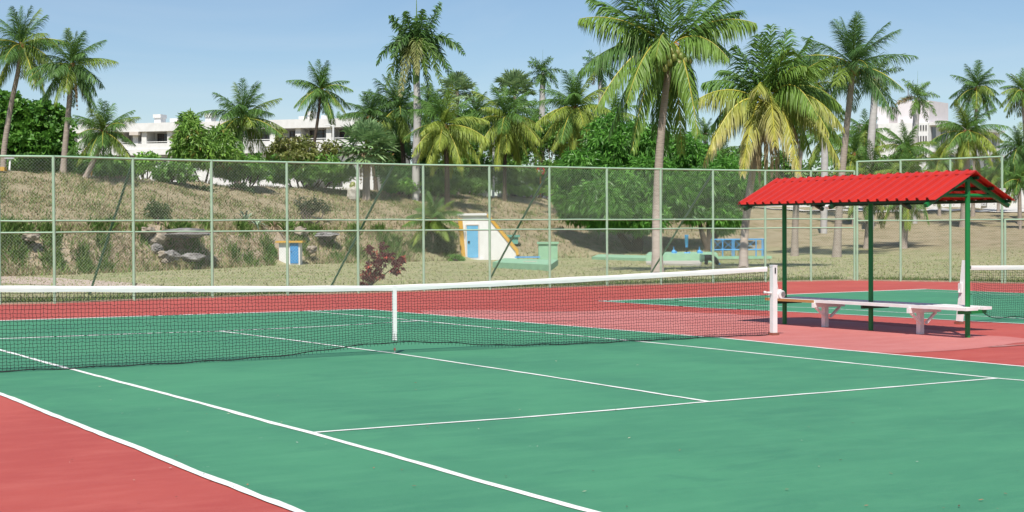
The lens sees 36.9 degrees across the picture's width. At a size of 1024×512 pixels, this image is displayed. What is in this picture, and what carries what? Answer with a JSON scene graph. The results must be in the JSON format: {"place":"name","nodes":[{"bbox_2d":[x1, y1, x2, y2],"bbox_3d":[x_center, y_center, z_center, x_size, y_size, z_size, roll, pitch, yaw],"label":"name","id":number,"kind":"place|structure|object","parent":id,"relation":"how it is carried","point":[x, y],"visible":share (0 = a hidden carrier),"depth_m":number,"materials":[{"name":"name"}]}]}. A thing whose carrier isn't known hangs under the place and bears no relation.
{"place":"outdoors","nodes":[
{"label":"outdoors","id":0,"kind":"place"},
{"bbox_2d":[1,276,204,294],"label":"path","id":1,"kind":"structure","parent":0,"point":[49,281],"depth_m":50.32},
{"bbox_2d":[0,169,1023,299],"bbox_3d":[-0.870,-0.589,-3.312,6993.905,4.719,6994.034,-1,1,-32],"label":"ground","id":2,"kind":"structure","parent":0,"point":[924,234],"depth_m":80.94,"materials":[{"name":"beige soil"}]},
{"bbox_2d":[0,6,66,166],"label":"coconut palm","id":3,"kind":"object","parent":2,"relation":"on","point":[22,53],"visible":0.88,"depth_m":79.75,"materials":[{"name":"green plant"}]},
{"bbox_2d":[0,152,69,173],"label":"shrub","id":4,"kind":"object","parent":2,"relation":"on","point":[37,165],"visible":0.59,"depth_m":83.38,"materials":[{"name":"green plant"}]},
{"bbox_2d":[0,90,79,169],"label":"sea grape tree","id":5,"kind":"object","parent":2,"relation":"on","point":[36,127],"visible":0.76,"depth_m":86.71,"materials":[{"name":"green plant"}]},
{"bbox_2d":[24,28,118,173],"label":"coconut palm","id":6,"kind":"object","parent":2,"relation":"on","point":[68,74],"visible":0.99,"depth_m":78.58,"materials":[{"name":"green plant"}]},
{"bbox_2d":[62,98,140,178],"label":"coconut palm","id":7,"kind":"object","parent":2,"relation":"on","point":[106,139],"visible":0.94,"depth_m":77.64,"materials":[{"name":"green plant"}]},
{"bbox_2d":[59,152,145,178],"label":"shrub","id":8,"kind":"object","parent":2,"relation":"on","point":[82,167],"visible":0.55,"depth_m":84.49,"materials":[{"name":"green plant"}]},
{"bbox_2d":[133,150,161,178],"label":"shrub","id":9,"kind":"object","parent":2,"relation":"on","point":[140,167],"visible":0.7,"depth_m":83.84,"materials":[{"name":"green plant"}]},
{"bbox_2d":[141,199,171,224],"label":"shrub","id":10,"kind":"object","parent":2,"relation":"on","point":[155,213],"visible":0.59,"depth_m":69.87,"materials":[{"name":"green plant"}]},
{"bbox_2d":[147,230,167,244],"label":"rock","id":11,"kind":"object","parent":2,"relation":"on","point":[159,237],"visible":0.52,"depth_m":66.24,"materials":[{"name":"stone"}]},
{"bbox_2d":[162,249,180,262],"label":"rock","id":12,"kind":"object","parent":2,"relation":"on","point":[171,253],"visible":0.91,"depth_m":65.38,"materials":[{"name":"grey stone"}]},
{"bbox_2d":[150,161,199,183],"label":"shrub","id":13,"kind":"object","parent":2,"relation":"on","point":[165,172],"visible":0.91,"depth_m":82.65,"materials":[{"name":"green plant"}]},
{"bbox_2d":[162,228,209,238],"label":"rock","id":14,"kind":"object","parent":2,"relation":"on","point":[189,234],"visible":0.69,"depth_m":66.47,"materials":[{"name":"grey stone"}]},
{"bbox_2d":[181,253,205,261],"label":"rock","id":15,"kind":"object","parent":2,"relation":"on","point":[193,257],"visible":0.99,"depth_m":65.69,"materials":[{"name":"grey stone"}]},
{"bbox_2d":[165,107,244,183],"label":"mango tree","id":16,"kind":"object","parent":2,"relation":"on","point":[187,139],"visible":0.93,"depth_m":85.90,"materials":[{"name":"green plant"}]},
{"bbox_2d":[193,180,254,193],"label":"shrub","id":17,"kind":"object","parent":2,"relation":"on","point":[245,187],"visible":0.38,"depth_m":86.59,"materials":[{"name":"green plant"}]},
{"bbox_2d":[1,213,459,273],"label":"weeds","id":18,"kind":"object","parent":2,"relation":"on","point":[47,226],"visible":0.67,"depth_m":68.00,"materials":[{"name":"green plant"}]},
{"bbox_2d":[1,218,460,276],"bbox_3d":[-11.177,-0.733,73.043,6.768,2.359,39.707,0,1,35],"label":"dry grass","id":19,"kind":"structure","parent":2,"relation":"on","point":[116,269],"depth_m":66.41,"materials":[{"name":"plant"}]},
{"bbox_2d":[58,111,410,190],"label":"apartment building","id":20,"kind":"structure","parent":2,"relation":"on","point":[154,136],"depth_m":124.08,"materials":[{"name":"white paint"}]},
{"bbox_2d":[196,78,287,185],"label":"coconut palm","id":21,"kind":"object","parent":2,"relation":"on","point":[246,122],"visible":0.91,"depth_m":89.64,"materials":[{"name":"green plant"}]},
{"bbox_2d":[209,151,276,187],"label":"shrub","id":22,"kind":"object","parent":2,"relation":"on","point":[245,168],"visible":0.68,"depth_m":87.92,"materials":[{"name":"green plant"}]},
{"bbox_2d":[275,241,304,264],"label":"shed","id":23,"kind":"structure","parent":2,"relation":"on","point":[294,258],"depth_m":73.55,"materials":[{"name":"white paint"}]},
{"bbox_2d":[262,131,342,190],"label":"loose tree","id":24,"kind":"object","parent":2,"relation":"on","point":[287,147],"visible":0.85,"depth_m":94.50,"materials":[{"name":"green plant"}]},
{"bbox_2d":[265,151,355,188],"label":"shrub","id":25,"kind":"object","parent":2,"relation":"on","point":[326,172],"visible":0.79,"depth_m":93.59,"materials":[{"name":"green plant"}]},
{"bbox_2d":[293,195,331,224],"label":"shrub","id":26,"kind":"object","parent":2,"relation":"on","point":[308,204],"visible":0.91,"depth_m":82.81,"materials":[{"name":"green plant"}]},
{"bbox_2d":[286,59,352,185],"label":"coconut palm","id":27,"kind":"object","parent":2,"relation":"on","point":[321,95],"visible":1,"depth_m":99.71,"materials":[{"name":"green plant"}]},
{"bbox_2d":[315,232,339,239],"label":"rock","id":28,"kind":"object","parent":2,"relation":"on","point":[328,235],"visible":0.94,"depth_m":77.98,"materials":[{"name":"grey stone"}]},
{"bbox_2d":[0,171,704,243],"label":"weeds","id":29,"kind":"object","parent":2,"relation":"on","point":[220,202],"visible":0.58,"depth_m":79.28,"materials":[{"name":"green plant"}]},
{"bbox_2d":[347,182,359,200],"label":"stone stump","id":30,"kind":"object","parent":2,"relation":"on","point":[351,193],"visible":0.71,"depth_m":93.17,"materials":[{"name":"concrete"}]},
{"bbox_2d":[333,116,399,200],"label":"fan palm","id":31,"kind":"object","parent":2,"relation":"on","point":[372,132],"visible":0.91,"depth_m":94.48,"materials":[{"name":"green plant"}]},
{"bbox_2d":[336,88,398,189],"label":"coconut palm","id":32,"kind":"object","parent":2,"relation":"on","point":[370,110],"visible":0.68,"depth_m":103.72,"materials":[{"name":"green plant"}]},
{"bbox_2d":[360,242,406,285],"bbox_3d":[-3.772,0.279,44.520,1.459,1.432,0.524,0,1,-1],"label":"croton bush","id":33,"kind":"object","parent":2,"relation":"on","point":[396,264],"visible":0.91,"depth_m":44.47,"materials":[{"name":"red plant"}]},
{"bbox_2d":[354,72,436,167],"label":"coconut palm","id":34,"kind":"object","parent":2,"relation":"on","point":[401,117],"visible":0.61,"depth_m":105.37,"materials":[{"name":"green plant"}]},
{"bbox_2d":[373,129,441,194],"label":"shrub","id":35,"kind":"object","parent":2,"relation":"on","point":[397,155],"visible":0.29,"depth_m":98.69,"materials":[{"name":"green plant"}]},
{"bbox_2d":[379,174,441,198],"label":"shrub","id":36,"kind":"object","parent":2,"relation":"on","point":[406,185],"visible":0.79,"depth_m":97.86,"materials":[{"name":"green plant"}]},
{"bbox_2d":[376,0,465,200],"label":"royal palm","id":37,"kind":"object","parent":2,"relation":"on","point":[417,41],"visible":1,"depth_m":97.50,"materials":[{"name":"green plant"}]},
{"bbox_2d":[2,274,846,302],"bbox_3d":[-4.390,0.885,39.840,34.023,0.259,3.035,-1,1,-32],"label":"grass fringe","id":38,"kind":"object","parent":2,"relation":"on","point":[731,279],"depth_m":41.86,"materials":[{"name":"plant"}]},
{"bbox_2d":[0,155,855,304],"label":"chain link fence","id":39,"kind":"object","parent":2,"relation":"on","point":[131,172],"visible":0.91,"depth_m":40.57,"materials":[{"name":"metal"}]},
{"bbox_2d":[410,83,450,123],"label":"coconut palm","id":40,"kind":"object","parent":2,"relation":"on","point":[427,98],"visible":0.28,"depth_m":127.61,"materials":[{"name":"green plant"}]},
{"bbox_2d":[402,191,463,253],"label":"young palm","id":41,"kind":"object","parent":2,"relation":"on","point":[434,224],"visible":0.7,"depth_m":81.71,"materials":[{"name":"green plant"}]},
{"bbox_2d":[425,227,456,253],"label":"shrub","id":42,"kind":"object","parent":2,"relation":"on","point":[438,240],"visible":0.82,"depth_m":81.84,"materials":[{"name":"green plant"}]},
{"bbox_2d":[403,84,490,209],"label":"coconut palm","id":43,"kind":"object","parent":2,"relation":"on","point":[441,136],"visible":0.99,"depth_m":96.54,"materials":[{"name":"green plant"}]},
{"bbox_2d":[437,71,477,193],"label":"fan palm","id":44,"kind":"object","parent":2,"relation":"on","point":[460,82],"visible":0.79,"depth_m":117.43,"materials":[{"name":"green plant"}]},
{"bbox_2d":[420,108,495,196],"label":"tree","id":45,"kind":"object","parent":2,"relation":"on","point":[468,179],"visible":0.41,"depth_m":106.11,"materials":[{"name":"green plant"}]},
{"bbox_2d":[450,87,494,144],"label":"coconut palm","id":46,"kind":"object","parent":2,"relation":"on","point":[477,106],"visible":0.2,"depth_m":129.71,"materials":[{"name":"green plant"}]},
{"bbox_2d":[457,213,518,259],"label":"pump house","id":47,"kind":"structure","parent":2,"relation":"on","point":[467,246],"depth_m":82.48,"materials":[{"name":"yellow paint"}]},
{"bbox_2d":[467,225,477,257],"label":"door","id":48,"kind":"structure","parent":47,"relation":"in","point":[475,238],"depth_m":82.46,"materials":[{"name":"blue paint"}]},
{"bbox_2d":[463,84,543,200],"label":"coconut palm","id":49,"kind":"object","parent":2,"relation":"on","point":[506,125],"visible":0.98,"depth_m":105.51,"materials":[{"name":"green plant"}]},
{"bbox_2d":[0,281,1023,511],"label":"court surface","id":50,"kind":"object","parent":2,"relation":"on","point":[41,470],"visible":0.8,"depth_m":14.20,"materials":[{"name":"red paint"}]},
{"bbox_2d":[0,309,1023,511],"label":"green court","id":51,"kind":"object","parent":50,"relation":"on","point":[949,446],"visible":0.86,"depth_m":13.67,"materials":[{"name":"paint"}]},
{"bbox_2d":[0,289,1023,511],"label":"court lines","id":52,"kind":"object","parent":51,"relation":"on","point":[215,479],"visible":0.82,"depth_m":13.55,"materials":[{"name":"white paint"}]},
{"bbox_2d":[422,310,1023,352],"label":"faded paint patch","id":53,"kind":"object","parent":50,"relation":"on","point":[854,336],"visible":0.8,"depth_m":24.61,"materials":[{"name":"paint"}]},
{"bbox_2d":[433,312,1023,346],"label":"grey stains","id":54,"kind":"object","parent":50,"relation":"on","point":[598,312],"visible":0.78,"depth_m":30.27,"materials":[{"name":"grey"}]},
{"bbox_2d":[763,265,784,335],"bbox_3d":[4.032,0.682,23.627,0.386,1.088,0.125,-1,1,-27],"label":"net post","id":55,"kind":"object","parent":50,"relation":"on","point":[775,293],"visible":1,"depth_m":23.60,"materials":[{"name":"metal"}]},
{"bbox_2d":[0,267,770,371],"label":"tennis net","id":56,"kind":"object","parent":55,"relation":"attached to","point":[394,289],"visible":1,"depth_m":20.30,"materials":[{"name":"black"}]},
{"bbox_2d":[610,289,1023,323],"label":"green court","id":57,"kind":"object","parent":50,"relation":"on","point":[935,296],"visible":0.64,"depth_m":33.74,"materials":[{"name":"paint"}]},
{"bbox_2d":[737,169,1014,337],"bbox_3d":[5.722,-0.061,24.617,1.800,2.516,4.410,-1,1,-32],"label":"bench shelter","id":58,"kind":"object","parent":50,"relation":"on","point":[966,187],"visible":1,"depth_m":24.01,"materials":[{"name":"green paint"}]},
{"bbox_2d":[765,296,991,333],"bbox_3d":[5.791,0.965,24.581,0.730,0.465,4.410,-1,1,-32],"label":"bench","id":59,"kind":"object","parent":50,"relation":"on","point":[918,309],"visible":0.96,"depth_m":24.03,"materials":[{"name":"white paint"}]},
{"bbox_2d":[954,260,964,323],"bbox_3d":[7.659,0.615,26.105,0.211,1.093,0.147,-1,1,-32],"label":"net post","id":60,"kind":"object","parent":50,"relation":"on","point":[961,299],"visible":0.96,"depth_m":26.07,"materials":[{"name":"metal"}]},
{"bbox_2d":[970,265,1023,318],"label":"tennis net","id":61,"kind":"object","parent":60,"relation":"attached to","point":[1007,267],"visible":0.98,"depth_m":26.56,"materials":[{"name":"black"}]},
{"bbox_2d":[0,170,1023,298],"bbox_3d":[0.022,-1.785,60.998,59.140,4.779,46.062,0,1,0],"label":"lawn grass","id":62,"kind":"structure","parent":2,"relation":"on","point":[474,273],"depth_m":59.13,"materials":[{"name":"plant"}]},
{"bbox_2d":[1,279,1023,304],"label":"kerb","id":63,"kind":"structure","parent":2,"relation":"on","point":[491,289],"depth_m":41.65,"materials":[{"name":"concrete"}]},
{"bbox_2d":[856,156,1002,282],"bbox_3d":[12.466,-1.070,45.835,4.635,3.687,0.293,1,1,39],"label":"chain link fence","id":64,"kind":"object","parent":63,"relation":"on","point":[900,220],"visible":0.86,"depth_m":45.85,"materials":[{"name":"metal"}]},
{"bbox_2d":[1004,219,1023,282],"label":"chain link fence","id":65,"kind":"object","parent":63,"relation":"on","point":[1005,233],"visible":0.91,"depth_m":44.22,"materials":[{"name":"metal"}]},
{"bbox_2d":[491,68,537,110],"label":"fan palm","id":66,"kind":"object","parent":2,"relation":"on","point":[516,79],"visible":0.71,"depth_m":121.29,"materials":[{"name":"green plant"}]},
{"bbox_2d":[491,182,555,197],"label":"shrub","id":67,"kind":"object","parent":2,"relation":"on","point":[526,193],"visible":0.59,"depth_m":110.53,"materials":[{"name":"green plant"}]},
{"bbox_2d":[493,256,557,270],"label":"concrete platform","id":68,"kind":"structure","parent":2,"relation":"on","point":[534,266],"depth_m":64.61,"materials":[{"name":"concrete"}]},
{"bbox_2d":[537,242,558,259],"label":"concrete tank","id":69,"kind":"object","parent":68,"relation":"on","point":[542,253],"visible":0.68,"depth_m":78.96,"materials":[{"name":"concrete"}]},
{"bbox_2d":[485,107,580,197],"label":"shrub","id":70,"kind":"object","parent":2,"relation":"on","point":[548,144],"visible":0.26,"depth_m":112.50,"materials":[{"name":"green plant"}]},
{"bbox_2d":[527,56,563,192],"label":"royal palm","id":71,"kind":"object","parent":2,"relation":"on","point":[541,79],"visible":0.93,"depth_m":123.78,"materials":[{"name":"green plant"}]},
{"bbox_2d":[532,69,616,157],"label":"coconut palm","id":72,"kind":"object","parent":2,"relation":"on","point":[575,117],"visible":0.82,"depth_m":101.25,"materials":[{"name":"green plant"}]},
{"bbox_2d":[582,50,618,117],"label":"royal palm","id":73,"kind":"object","parent":2,"relation":"on","point":[600,79],"visible":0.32,"depth_m":125.82,"materials":[{"name":"green plant"}]},
{"bbox_2d":[590,91,643,123],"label":"coconut palm","id":74,"kind":"object","parent":2,"relation":"on","point":[615,105],"visible":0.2,"depth_m":131.41,"materials":[{"name":"green plant"}]},
{"bbox_2d":[545,108,689,251],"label":"mango tree","id":75,"kind":"object","parent":2,"relation":"on","point":[613,152],"visible":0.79,"depth_m":91.61,"materials":[{"name":"green plant"}]},
{"bbox_2d":[592,254,645,260],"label":"concrete slab","id":76,"kind":"structure","parent":2,"relation":"on","point":[623,257],"depth_m":80.87,"materials":[{"name":"concrete"}]},
{"bbox_2d":[576,0,757,272],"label":"coconut palm","id":77,"kind":"object","parent":2,"relation":"on","point":[662,62],"visible":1,"depth_m":57.38,"materials":[{"name":"green plant"}]},
{"bbox_2d":[646,252,717,265],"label":"concrete platform","id":78,"kind":"object","parent":2,"relation":"on","point":[693,257],"visible":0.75,"depth_m":73.98,"materials":[{"name":"green concrete"}]},
{"bbox_2d":[690,117,716,143],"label":"coconut palm","id":79,"kind":"object","parent":2,"relation":"on","point":[705,131],"visible":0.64,"depth_m":119.75,"materials":[{"name":"green plant"}]},
{"bbox_2d":[667,125,746,159],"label":"shrub","id":80,"kind":"object","parent":2,"relation":"on","point":[727,150],"visible":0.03,"depth_m":121.42,"materials":[{"name":"green plant"}]},
{"bbox_2d":[663,128,763,250],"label":"mango tree","id":81,"kind":"object","parent":2,"relation":"on","point":[696,152],"visible":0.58,"depth_m":92.88,"materials":[{"name":"green plant"}]},
{"bbox_2d":[711,239,771,258],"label":"pipe railing","id":82,"kind":"object","parent":2,"relation":"on","point":[736,257],"visible":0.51,"depth_m":80.18,"materials":[{"name":"blue metal"}]},
{"bbox_2d":[693,24,844,267],"bbox_3d":[10.783,-4.419,63.920,6.580,10.449,5.452,-1,1,-32],"label":"coconut palm","id":83,"kind":"object","parent":2,"relation":"on","point":[785,106],"visible":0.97,"depth_m":63.16,"materials":[{"name":"green plant"}]},
{"bbox_2d":[739,140,807,205],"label":"shrub","id":84,"kind":"object","parent":2,"relation":"on","point":[787,166],"visible":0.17,"depth_m":140.76,"materials":[{"name":"green plant"}]},
{"bbox_2d":[801,157,844,206],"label":"shrub","id":85,"kind":"object","parent":2,"relation":"on","point":[818,163],"visible":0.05,"depth_m":142.24,"materials":[{"name":"green plant"}]},
{"bbox_2d":[787,43,859,255],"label":"coconut palm","id":86,"kind":"object","parent":2,"relation":"on","point":[794,246],"visible":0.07,"depth_m":85.84,"materials":[{"name":"green plant"}]},
{"bbox_2d":[796,113,861,169],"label":"coconut palm","id":87,"kind":"object","parent":2,"relation":"on","point":[815,153],"visible":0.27,"depth_m":125.16,"materials":[{"name":"green plant"}]},
{"bbox_2d":[820,108,844,233],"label":"royal palm","id":88,"kind":"object","parent":2,"relation":"on","point":[824,166],"visible":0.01,"depth_m":107.80,"materials":[{"name":"grey plant"}]},
{"bbox_2d":[819,124,884,224],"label":"coconut palm","id":89,"kind":"object","parent":2,"relation":"on","point":[854,143],"visible":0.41,"depth_m":117.80,"materials":[{"name":"green plant"}]},
{"bbox_2d":[791,10,918,256],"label":"coconut palm","id":90,"kind":"object","parent":2,"relation":"on","point":[852,73],"visible":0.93,"depth_m":81.77,"materials":[{"name":"green plant"}]},
{"bbox_2d":[838,108,889,208],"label":"coconut palm","id":91,"kind":"object","parent":2,"relation":"on","point":[865,128],"visible":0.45,"depth_m":131.60,"materials":[{"name":"green plant"}]},
{"bbox_2d":[843,139,918,248],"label":"coconut palm","id":92,"kind":"object","parent":2,"relation":"on","point":[864,170],"visible":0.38,"depth_m":91.71,"materials":[{"name":"green plant"}]},
{"bbox_2d":[858,57,903,228],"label":"royal palm","id":93,"kind":"object","parent":2,"relation":"on","point":[872,123],"visible":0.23,"depth_m":111.80,"materials":[{"name":"grey plant"}]},
{"bbox_2d":[874,119,936,225],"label":"coconut palm","id":94,"kind":"object","parent":2,"relation":"on","point":[900,142],"visible":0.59,"depth_m":91.82,"materials":[{"name":"green plant"}]},
{"bbox_2d":[874,142,941,248],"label":"coconut palm","id":95,"kind":"object","parent":2,"relation":"on","point":[911,169],"visible":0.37,"depth_m":89.70,"materials":[{"name":"green plant"}]},
{"bbox_2d":[895,78,939,223],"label":"royal palm","id":96,"kind":"object","parent":2,"relation":"on","point":[920,99],"visible":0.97,"depth_m":119.80,"materials":[{"name":"green plant"}]},
{"bbox_2d":[857,88,1004,207],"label":"hotel block","id":97,"kind":"structure","parent":2,"relation":"on","point":[928,130],"depth_m":190.87,"materials":[{"name":"white concrete"}]},
{"bbox_2d":[919,143,955,215],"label":"coconut palm","id":98,"kind":"object","parent":2,"relation":"on","point":[944,165],"visible":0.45,"depth_m":129.61,"materials":[{"name":"green plant"}]},
{"bbox_2d":[859,275,1023,281],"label":"grass fringe","id":99,"kind":"object","parent":2,"relation":"on","point":[917,278],"depth_m":46.64,"materials":[{"name":"plant"}]},
{"bbox_2d":[926,97,1008,227],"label":"coconut palm","id":100,"kind":"object","parent":2,"relation":"on","point":[967,140],"visible":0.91,"depth_m":115.66,"materials":[{"name":"green plant"}]},
{"bbox_2d":[948,59,1005,216],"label":"coconut palm","id":101,"kind":"object","parent":2,"relation":"on","point":[977,90],"visible":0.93,"depth_m":127.72,"materials":[{"name":"green plant"}]},
{"bbox_2d":[978,154,1013,212],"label":"coconut palm","id":102,"kind":"object","parent":2,"relation":"on","point":[991,177],"visible":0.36,"depth_m":133.81,"materials":[{"name":"green plant"}]},
{"bbox_2d":[986,188,1023,207],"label":"wall","id":103,"kind":"structure","parent":2,"relation":"on","point":[1012,204],"depth_m":144.79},
{"bbox_2d":[990,122,1023,224],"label":"coconut palm","id":104,"kind":"object","parent":2,"relation":"on","point":[1017,152],"visible":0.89,"depth_m":119.92,"materials":[{"name":"green plant"}]},
{"bbox_2d":[996,159,1023,229],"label":"coconut palm","id":105,"kind":"object","parent":2,"relation":"on","point":[1017,184],"visible":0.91,"depth_m":113.92,"materials":[{"name":"green plant"}]},
{"bbox_2d":[999,67,1023,138],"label":"coconut palm","id":106,"kind":"object","parent":2,"relation":"on","point":[1016,93],"visible":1,"depth_m":121.94,"materials":[{"name":"green plant"}]},
{"bbox_2d":[0,0,1023,206],"label":"sky","id":107,"kind":"structure","parent":0,"point":[171,56],"materials":[{"name":"blue"}]},
{"bbox_2d":[761,205,1023,211],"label":"road","id":108,"kind":"structure","parent":0,"point":[1005,209],"depth_m":135.89,"materials":[{"name":"asphalt"}]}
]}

